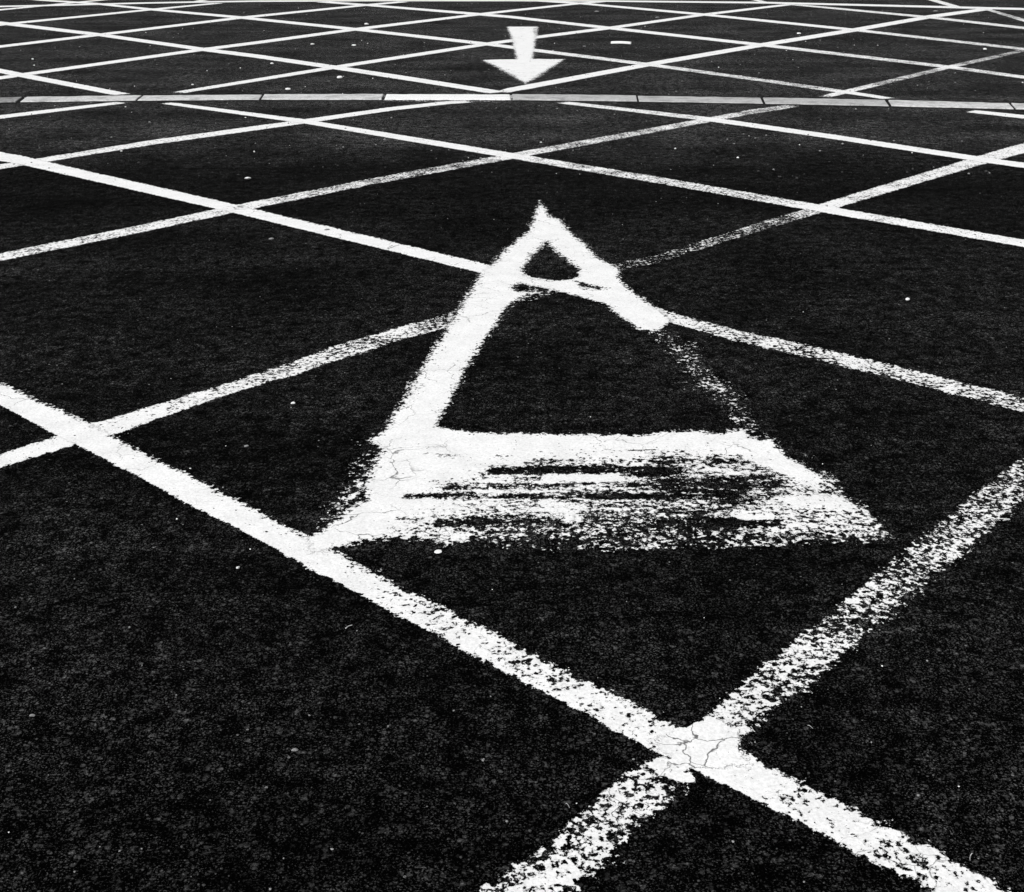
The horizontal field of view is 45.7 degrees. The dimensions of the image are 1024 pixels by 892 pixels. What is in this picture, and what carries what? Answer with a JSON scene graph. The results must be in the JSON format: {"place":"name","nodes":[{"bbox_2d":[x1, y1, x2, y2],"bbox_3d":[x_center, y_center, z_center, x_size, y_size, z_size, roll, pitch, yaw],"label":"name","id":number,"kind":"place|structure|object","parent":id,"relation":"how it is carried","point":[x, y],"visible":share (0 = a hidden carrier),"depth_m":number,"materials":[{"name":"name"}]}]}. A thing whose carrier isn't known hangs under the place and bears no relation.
{"place":"outdoors","nodes":[
{"label":"outdoors","id":0,"kind":"place"},
{"bbox_2d":[0,0,1023,891],"bbox_3d":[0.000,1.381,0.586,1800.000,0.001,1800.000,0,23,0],"label":"ground","id":1,"kind":"structure","parent":0,"point":[676,626],"depth_m":3.82,"materials":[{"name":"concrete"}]},
{"bbox_2d":[0,97,21,102],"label":"kerb stone","id":2,"kind":"object","parent":1,"relation":"on","point":[8,99],"visible":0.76,"depth_m":11.59,"materials":[{"name":"concrete"}]},
{"bbox_2d":[0,0,101,9],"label":"painted line","id":3,"kind":"object","parent":1,"relation":"on","point":[48,4],"visible":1,"depth_m":25.72,"materials":[{"name":"white paint"}]},
{"bbox_2d":[0,102,123,118],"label":"painted line","id":4,"kind":"object","parent":1,"relation":"on","point":[52,110],"visible":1,"depth_m":10.94,"materials":[{"name":"white paint"}]},
{"bbox_2d":[0,69,129,94],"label":"painted line","id":5,"kind":"object","parent":1,"relation":"on","point":[61,82],"visible":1,"depth_m":12.93,"materials":[{"name":"white paint"}]},
{"bbox_2d":[21,95,140,101],"bbox_3d":[-4.143,-3.290,11.696,1.086,0.111,0.381,-3,23,-6],"label":"kerb stone","id":6,"kind":"object","parent":1,"relation":"on","point":[81,98],"visible":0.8,"depth_m":11.65,"materials":[{"name":"concrete"}]},
{"bbox_2d":[0,3,221,25],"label":"painted line","id":7,"kind":"object","parent":1,"relation":"on","point":[31,21],"visible":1,"depth_m":23.30,"materials":[{"name":"white paint"}]},
{"bbox_2d":[137,95,261,100],"bbox_3d":[-3.014,-3.326,11.785,1.172,0.109,0.376,-1,23,-3],"label":"kerb stone","id":8,"kind":"object","parent":1,"relation":"on","point":[194,97],"visible":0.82,"depth_m":11.74,"materials":[{"name":"concrete"}]},
{"bbox_2d":[0,1,403,47],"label":"painted line","id":9,"kind":"object","parent":1,"relation":"on","point":[109,33],"visible":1,"depth_m":20.85,"materials":[{"name":"white paint"}]},
{"bbox_2d":[0,100,470,168],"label":"painted line","id":10,"kind":"object","parent":1,"relation":"on","point":[164,140],"visible":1,"depth_m":9.76,"materials":[{"name":"white paint"}]},
{"bbox_2d":[0,21,502,92],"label":"painted line","id":11,"kind":"object","parent":1,"relation":"on","point":[434,82],"visible":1,"depth_m":15.22,"materials":[{"name":"white paint"}]},
{"bbox_2d":[0,2,599,78],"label":"painted line","id":12,"kind":"object","parent":1,"relation":"on","point":[215,47],"visible":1,"depth_m":17.68,"materials":[{"name":"white paint"}]},
{"bbox_2d":[261,94,382,99],"bbox_3d":[-1.842,-3.343,11.819,1.187,0.112,0.390,0,23,0],"label":"kerb stone","id":13,"kind":"object","parent":1,"relation":"on","point":[322,96],"visible":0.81,"depth_m":11.71,"materials":[{"name":"concrete"}]},
{"bbox_2d":[0,105,798,259],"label":"painted line","id":14,"kind":"object","parent":1,"relation":"on","point":[122,232],"visible":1,"depth_m":7.33,"materials":[{"name":"white paint"}]},
{"bbox_2d":[384,94,509,99],"bbox_3d":[-0.625,-3.340,11.816,1.223,0.110,0.406,0,23,0],"label":"kerb stone","id":15,"kind":"object","parent":1,"relation":"on","point":[446,97],"visible":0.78,"depth_m":11.73,"materials":[{"name":"concrete"}]},
{"bbox_2d":[384,93,511,101],"bbox_3d":[-0.622,-3.375,11.776,1.444,0.001,0.880,0,23,0],"label":"paint overspray","id":16,"kind":"object","parent":1,"relation":"on","point":[442,101],"visible":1,"depth_m":11.57,"materials":[{"name":"white paint"}]},
{"bbox_2d":[39,0,890,98],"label":"painted line","id":17,"kind":"object","parent":1,"relation":"on","point":[508,46],"visible":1,"depth_m":17.67,"materials":[{"name":"white paint"}]},
{"bbox_2d":[176,4,794,92],"bbox_3d":[1.236,-6.638,19.461,0.843,0.001,18.418,13,26,29],"label":"painted line","id":18,"kind":"object","parent":1,"relation":"on","point":[410,55],"visible":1,"depth_m":16.37,"materials":[{"name":"white paint"}]},
{"bbox_2d":[0,383,1010,891],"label":"painted line","id":19,"kind":"object","parent":1,"relation":"on","point":[756,781],"visible":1,"depth_m":2.72,"materials":[{"name":"white paint"}]},
{"bbox_2d":[645,716,752,783],"bbox_3d":[0.360,0.602,2.408,0.253,0.001,0.204,-9,25,-20],"label":"paint patch","id":20,"kind":"object","parent":19,"relation":"on","point":[710,742],"visible":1,"depth_m":2.41,"materials":[{"name":"white paint"}]},
{"bbox_2d":[0,152,1023,411],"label":"painted line","id":21,"kind":"object","parent":1,"relation":"on","point":[358,238],"visible":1,"depth_m":6.13,"materials":[{"name":"white paint"}]},
{"bbox_2d":[0,143,1023,467],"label":"painted line","id":22,"kind":"object","parent":1,"relation":"on","point":[58,443],"visible":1,"depth_m":4.51,"materials":[{"name":"white paint"}]},
{"bbox_2d":[0,0,1023,891],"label":"grit","id":23,"kind":"object","parent":1,"relation":"on","point":[502,430],"visible":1,"depth_m":4.04,"materials":[{"name":"grey gravel"}]},
{"bbox_2d":[0,0,1023,9],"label":"painted line","id":24,"kind":"object","parent":1,"relation":"on","point":[542,0],"visible":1,"depth_m":27.09,"materials":[{"name":"white paint"}]},
{"bbox_2d":[0,94,1023,110],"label":"kerb joint","id":25,"kind":"object","parent":1,"relation":"on","point":[383,98],"visible":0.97,"depth_m":11.59,"materials":[{"name":"grey concrete"}]},
{"bbox_2d":[484,26,562,83],"bbox_3d":[0.142,-5.423,16.595,1.127,0.001,8.302,0,23,0],"label":"painted arrow","id":26,"kind":"object","parent":1,"relation":"on","point":[522,67],"visible":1,"depth_m":15.09,"materials":[{"name":"white paint"}]},
{"bbox_2d":[512,94,636,101],"bbox_3d":[0.593,-3.316,11.755,1.219,0.114,0.401,2,23,4],"label":"kerb stone","id":27,"kind":"object","parent":1,"relation":"on","point":[557,97],"visible":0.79,"depth_m":11.69,"materials":[{"name":"grey concrete"}]},
{"bbox_2d":[159,102,1023,246],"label":"painted line","id":28,"kind":"object","parent":1,"relation":"on","point":[909,223],"visible":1,"depth_m":7.88,"materials":[{"name":"white paint"}]},
{"bbox_2d":[303,200,891,553],"bbox_3d":[0.235,-0.598,5.236,1.637,0.001,4.595,0,23,0],"label":"painted triangle","id":29,"kind":"object","parent":1,"relation":"on","point":[390,483],"visible":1,"depth_m":3.74,"materials":[{"name":"white paint"}]},
{"bbox_2d":[611,41,630,43],"bbox_3d":[1.553,-5.742,17.305,0.291,0.035,0.058,8,24,17],"label":"painted line","id":30,"kind":"object","parent":1,"relation":"on","point":[619,42],"visible":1,"depth_m":17.28,"materials":[{"name":"white paint"}]},
{"bbox_2d":[320,2,1023,78],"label":"painted line","id":31,"kind":"object","parent":1,"relation":"on","point":[719,40],"visible":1,"depth_m":18.50,"materials":[{"name":"white paint"}]},
{"bbox_2d":[638,96,762,103],"bbox_3d":[1.789,-3.267,11.645,1.180,0.108,0.418,3,23,7],"label":"kerb stone","id":32,"kind":"object","parent":1,"relation":"on","point":[698,99],"visible":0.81,"depth_m":11.60,"materials":[{"name":"white stone"}]},
{"bbox_2d":[499,9,992,91],"bbox_3d":[4.731,-6.315,18.701,0.858,0.001,17.276,16,28,33],"label":"painted line","id":33,"kind":"object","parent":1,"relation":"on","point":[568,79],"visible":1,"depth_m":16.10,"materials":[{"name":"white paint"}]},
{"bbox_2d":[479,460,1023,891],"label":"painted line","id":34,"kind":"object","parent":1,"relation":"on","point":[549,874],"visible":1,"depth_m":2.55,"materials":[{"name":"white paint"}]},
{"bbox_2d":[538,1,1023,49],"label":"painted line","id":35,"kind":"object","parent":1,"relation":"on","point":[813,25],"visible":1,"depth_m":21.28,"materials":[{"name":"white paint"}]},
{"bbox_2d":[561,102,1023,167],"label":"painted line","id":36,"kind":"object","parent":1,"relation":"on","point":[899,146],"visible":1,"depth_m":9.61,"materials":[{"name":"white paint"}]},
{"bbox_2d":[763,97,887,105],"bbox_3d":[2.954,-3.202,11.490,1.140,0.111,0.422,3,23,8],"label":"kerb stone","id":37,"kind":"object","parent":1,"relation":"on","point":[848,102],"visible":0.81,"depth_m":11.44,"materials":[{"name":"white stone"}]},
{"bbox_2d":[793,4,1023,28],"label":"painted line","id":38,"kind":"object","parent":1,"relation":"on","point":[958,20],"visible":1,"depth_m":22.75,"materials":[{"name":"white paint"}]},
{"bbox_2d":[823,49,1022,96],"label":"painted line","id":39,"kind":"object","parent":1,"relation":"on","point":[856,89],"visible":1,"depth_m":13.20,"materials":[{"name":"white paint"}]},
{"bbox_2d":[930,0,956,5],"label":"painted line","id":40,"kind":"object","parent":1,"relation":"on","point":[942,2],"visible":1,"depth_m":26.74,"materials":[{"name":"white paint"}]},
{"bbox_2d":[888,100,1012,108],"bbox_3d":[4.066,-3.120,11.296,1.083,0.113,0.403,5,23,11],"label":"kerb stone","id":41,"kind":"object","parent":1,"relation":"on","point":[939,104],"visible":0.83,"depth_m":11.24,"materials":[{"name":"stone"}]},
{"bbox_2d":[969,110,1023,117],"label":"painted line","id":42,"kind":"object","parent":1,"relation":"on","point":[999,114],"visible":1,"depth_m":10.70,"materials":[{"name":"white paint"}]},
{"bbox_2d":[984,9,1023,21],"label":"painted line","id":43,"kind":"object","parent":1,"relation":"on","point":[994,11],"visible":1,"depth_m":23.15,"materials":[{"name":"white paint"}]},
{"bbox_2d":[1011,103,1023,108],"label":"kerb stone","id":44,"kind":"object","parent":1,"relation":"on","point":[1018,105],"visible":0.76,"depth_m":11.18,"materials":[{"name":"stone"}]}
]}

